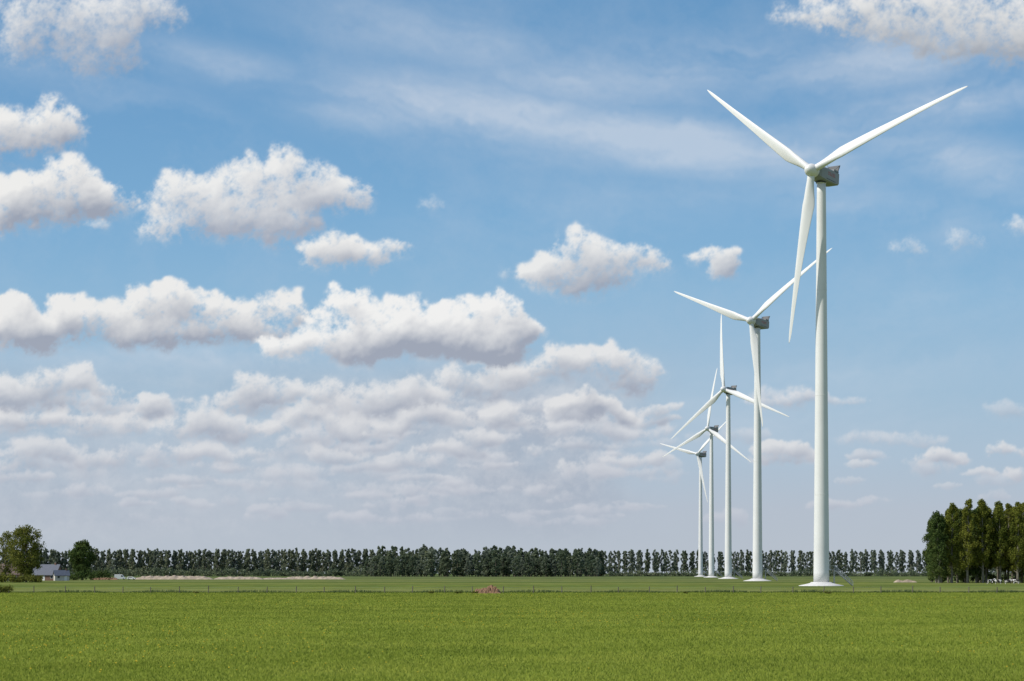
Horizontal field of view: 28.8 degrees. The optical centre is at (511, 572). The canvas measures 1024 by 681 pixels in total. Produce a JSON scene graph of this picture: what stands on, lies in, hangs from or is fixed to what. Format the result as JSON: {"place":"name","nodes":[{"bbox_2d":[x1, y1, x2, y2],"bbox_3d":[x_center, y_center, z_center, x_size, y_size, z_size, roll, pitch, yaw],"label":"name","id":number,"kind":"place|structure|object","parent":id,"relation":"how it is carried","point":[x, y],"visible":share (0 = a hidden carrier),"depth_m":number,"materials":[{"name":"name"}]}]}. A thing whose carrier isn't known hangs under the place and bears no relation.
{"place":"outdoors","nodes":[
{"label":"outdoors","id":0,"kind":"place"},
{"bbox_2d":[0,564,21,579],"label":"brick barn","id":1,"kind":"structure","parent":0,"point":[16,574],"depth_m":826.47,"materials":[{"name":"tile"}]},
{"bbox_2d":[92,577,118,579],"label":"soil bank","id":2,"kind":"structure","parent":0,"point":[113,578],"depth_m":957.83,"materials":[{"name":"brown soil"}]},
{"bbox_2d":[136,575,211,578],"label":"soil bank","id":3,"kind":"structure","parent":0,"point":[173,577],"depth_m":997.00,"materials":[{"name":"beige soil"}]},
{"bbox_2d":[287,576,343,578],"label":"soil bank","id":4,"kind":"structure","parent":0,"point":[314,577],"depth_m":1015.14,"materials":[{"name":"beige soil"}]},
{"bbox_2d":[0,0,1023,572],"bbox_3d":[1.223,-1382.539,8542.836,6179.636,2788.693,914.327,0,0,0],"label":"sky","id":5,"kind":"structure","parent":0,"point":[338,276],"depth_m":8789.44,"materials":[{"name":"blue"}]},
{"bbox_2d":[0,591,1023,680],"bbox_3d":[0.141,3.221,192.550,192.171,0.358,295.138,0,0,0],"label":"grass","id":6,"kind":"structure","parent":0,"point":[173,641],"depth_m":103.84,"materials":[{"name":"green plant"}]},
{"bbox_2d":[0,573,1023,680],"bbox_3d":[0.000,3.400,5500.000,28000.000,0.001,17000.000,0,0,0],"label":"meadow ground","id":7,"kind":"structure","parent":0,"point":[661,583],"depth_m":350.34,"materials":[{"name":"green plant"}]},
{"bbox_2d":[0,584,14,592],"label":"bramble bush","id":8,"kind":"object","parent":7,"relation":"on","point":[5,588],"visible":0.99,"depth_m":330.84,"materials":[{"name":"green plant"}]},
{"bbox_2d":[0,531,17,575],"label":"alder tree","id":9,"kind":"object","parent":7,"relation":"on","point":[3,538],"visible":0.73,"depth_m":714.47,"materials":[{"name":"green plant"}]},
{"bbox_2d":[0,573,43,582],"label":"garden hedge","id":10,"kind":"object","parent":7,"relation":"on","point":[10,577],"visible":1,"depth_m":688.84,"materials":[{"name":"green plant"}]},
{"bbox_2d":[5,524,46,580],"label":"alder tree","id":11,"kind":"object","parent":7,"relation":"on","point":[23,533],"visible":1,"depth_m":697.79,"materials":[{"name":"green plant"}]},
{"bbox_2d":[32,563,61,580],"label":"brick farmhouse","id":12,"kind":"object","parent":7,"relation":"on","point":[46,570],"visible":0.58,"depth_m":857.33,"materials":[{"name":"tile"}]},
{"bbox_2d":[53,568,69,580],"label":"rendered outbuilding","id":13,"kind":"structure","parent":7,"relation":"on","point":[61,575],"depth_m":848.11,"materials":[{"name":"stone"}]},
{"bbox_2d":[67,539,96,576],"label":"lime tree","id":14,"kind":"object","parent":7,"relation":"on","point":[82,554],"visible":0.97,"depth_m":897.83,"materials":[{"name":"green plant"}]},
{"bbox_2d":[65,567,110,579],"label":"orchard hedge","id":15,"kind":"object","parent":7,"relation":"on","point":[80,575],"visible":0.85,"depth_m":893.08,"materials":[{"name":"green plant"}]},
{"bbox_2d":[114,574,125,579],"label":"white van","id":16,"kind":"object","parent":7,"relation":"on","point":[119,576],"visible":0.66,"depth_m":984.04,"materials":[{"name":"paint"}]},
{"bbox_2d":[0,547,391,575],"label":"distant poplar row","id":17,"kind":"object","parent":7,"relation":"on","point":[275,561],"visible":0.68,"depth_m":1920.16,"materials":[{"name":"green plant"}]},
{"bbox_2d":[215,576,261,578],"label":"soil bank","id":18,"kind":"structure","parent":7,"relation":"on","point":[239,577],"depth_m":1003.12,"materials":[{"name":"beige soil"}]},
{"bbox_2d":[362,544,603,576],"bbox_3d":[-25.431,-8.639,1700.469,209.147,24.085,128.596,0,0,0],"label":"distant woodland","id":19,"kind":"object","parent":7,"relation":"on","point":[492,563],"visible":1,"depth_m":1677.35,"materials":[{"name":"green plant"}]},
{"bbox_2d":[475,585,500,593],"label":"soil heap","id":20,"kind":"object","parent":7,"relation":"on","point":[491,589],"visible":0.9,"depth_m":324.25,"materials":[{"name":"beige soil"}]},
{"bbox_2d":[193,591,830,593],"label":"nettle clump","id":21,"kind":"object","parent":7,"relation":"on","point":[430,592],"visible":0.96,"depth_m":322.72,"materials":[{"name":"green plant"}]},
{"bbox_2d":[33,585,997,592],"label":"wire fence","id":22,"kind":"object","parent":7,"relation":"on","point":[503,589],"visible":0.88,"depth_m":333.87,"materials":[{"name":"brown wood"}]},
{"bbox_2d":[62,566,1023,575],"bbox_3d":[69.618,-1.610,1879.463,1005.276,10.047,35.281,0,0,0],"label":"distant hedgerow","id":23,"kind":"object","parent":7,"relation":"on","point":[335,572],"visible":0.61,"depth_m":1875.60,"materials":[{"name":"green plant"}]},
{"bbox_2d":[660,417,730,576],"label":"wind turbine","id":24,"kind":"object","parent":7,"relation":"on","point":[699,454],"visible":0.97,"depth_m":1719.52,"materials":[{"name":"metal"}]},
{"bbox_2d":[663,370,750,576],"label":"wind turbine","id":25,"kind":"object","parent":7,"relation":"on","point":[713,431],"visible":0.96,"depth_m":1417.10,"materials":[{"name":"metal"}]},
{"bbox_2d":[670,314,788,578],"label":"wind turbine","id":26,"kind":"object","parent":7,"relation":"on","point":[729,391],"visible":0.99,"depth_m":1114.66,"materials":[{"name":"metal"}]},
{"bbox_2d":[674,248,831,580],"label":"wind turbine","id":27,"kind":"object","parent":7,"relation":"on","point":[755,323],"visible":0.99,"depth_m":811.99,"materials":[{"name":"metal"}]},
{"bbox_2d":[573,548,1006,575],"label":"distant poplar row","id":28,"kind":"object","parent":7,"relation":"on","point":[783,562],"visible":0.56,"depth_m":1930.81,"materials":[{"name":"green plant"}]},
{"bbox_2d":[707,86,967,585],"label":"wind turbine","id":29,"kind":"object","parent":7,"relation":"on","point":[821,175],"visible":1,"depth_m":509.55,"materials":[{"name":"metal"}]},
{"bbox_2d":[920,519,932,581],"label":"poplar tree","id":30,"kind":"object","parent":7,"relation":"on","point":[925,539],"visible":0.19,"depth_m":706.67,"materials":[{"name":"green plant"}]},
{"bbox_2d":[924,510,942,582],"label":"poplar tree","id":31,"kind":"object","parent":7,"relation":"on","point":[930,546],"visible":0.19,"depth_m":676.37,"materials":[{"name":"green plant"}]},
{"bbox_2d":[926,512,948,582],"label":"poplar tree","id":32,"kind":"object","parent":7,"relation":"on","point":[939,540],"visible":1,"depth_m":652.83,"materials":[{"name":"green plant"}]},
{"bbox_2d":[928,519,950,582],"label":"poplar tree","id":33,"kind":"object","parent":7,"relation":"on","point":[933,560],"visible":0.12,"depth_m":665.24,"materials":[{"name":"green plant"}]},
{"bbox_2d":[944,508,956,582],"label":"poplar tree","id":34,"kind":"object","parent":7,"relation":"on","point":[946,517],"visible":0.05,"depth_m":673.02,"materials":[{"name":"green plant"}]},
{"bbox_2d":[944,502,961,582],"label":"poplar tree","id":35,"kind":"object","parent":7,"relation":"on","point":[950,522],"visible":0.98,"depth_m":654.87,"materials":[{"name":"green plant"}]},
{"bbox_2d":[946,507,965,582],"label":"poplar tree","id":36,"kind":"object","parent":7,"relation":"on","point":[956,568],"visible":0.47,"depth_m":662.57,"materials":[{"name":"green plant"}]},
{"bbox_2d":[958,513,972,582],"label":"poplar tree","id":37,"kind":"object","parent":7,"relation":"on","point":[970,558],"visible":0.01,"depth_m":675.02,"materials":[{"name":"green plant"}]},
{"bbox_2d":[957,498,978,582],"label":"poplar tree","id":38,"kind":"object","parent":7,"relation":"on","point":[962,532],"visible":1,"depth_m":653.39,"materials":[{"name":"green plant"}]},
{"bbox_2d":[927,574,1023,582],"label":"grove undergrowth","id":39,"kind":"object","parent":7,"relation":"on","point":[989,576],"visible":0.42,"depth_m":692.82,"materials":[{"name":"green plant"}]},
{"bbox_2d":[964,507,989,582],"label":"poplar tree","id":40,"kind":"object","parent":7,"relation":"on","point":[973,570],"visible":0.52,"depth_m":660.88,"materials":[{"name":"green plant"}]},
{"bbox_2d":[972,499,993,582],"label":"poplar tree","id":41,"kind":"object","parent":7,"relation":"on","point":[981,513],"visible":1,"depth_m":655.50,"materials":[{"name":"green plant"}]},
{"bbox_2d":[978,506,994,582],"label":"poplar tree","id":42,"kind":"object","parent":7,"relation":"on","point":[989,516],"visible":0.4,"depth_m":662.10,"materials":[{"name":"green plant"}]},
{"bbox_2d":[991,528,1005,582],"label":"poplar tree","id":43,"kind":"object","parent":7,"relation":"on","point":[1002,569],"visible":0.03,"depth_m":673.39,"materials":[{"name":"green plant"}]},
{"bbox_2d":[990,500,1007,582],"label":"poplar tree","id":44,"kind":"object","parent":7,"relation":"on","point":[994,509],"visible":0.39,"depth_m":663.20,"materials":[{"name":"green plant"}]},
{"bbox_2d":[990,505,1009,582],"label":"poplar tree","id":45,"kind":"object","parent":7,"relation":"on","point":[998,555],"visible":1,"depth_m":656.05,"materials":[{"name":"green plant"}]},
{"bbox_2d":[1001,503,1014,582],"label":"poplar tree","id":46,"kind":"object","parent":7,"relation":"on","point":[1008,507],"visible":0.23,"depth_m":675.38,"materials":[{"name":"green plant"}]},
{"bbox_2d":[1006,502,1023,582],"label":"poplar tree","id":47,"kind":"object","parent":7,"relation":"on","point":[1013,537],"visible":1,"depth_m":652.93,"materials":[{"name":"green plant"}]},
{"bbox_2d":[1007,506,1023,582],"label":"poplar tree","id":48,"kind":"object","parent":7,"relation":"on","point":[1010,523],"visible":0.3,"depth_m":665.48,"materials":[{"name":"green plant"}]},
{"bbox_2d":[1021,502,1023,582],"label":"poplar tree","id":49,"kind":"object","parent":7,"relation":"on","point":[1022,534],"visible":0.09,"depth_m":675.16,"materials":[{"name":"green plant"}]},
{"bbox_2d":[9,589,1023,592],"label":"ditch verge grass","id":50,"kind":"structure","parent":0,"point":[545,591],"depth_m":337.34,"materials":[{"name":"green plant"}]},
{"bbox_2d":[894,579,915,581],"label":"soil bank","id":51,"kind":"structure","parent":0,"point":[907,580],"depth_m":698.59,"materials":[{"name":"beige soil"}]}
]}

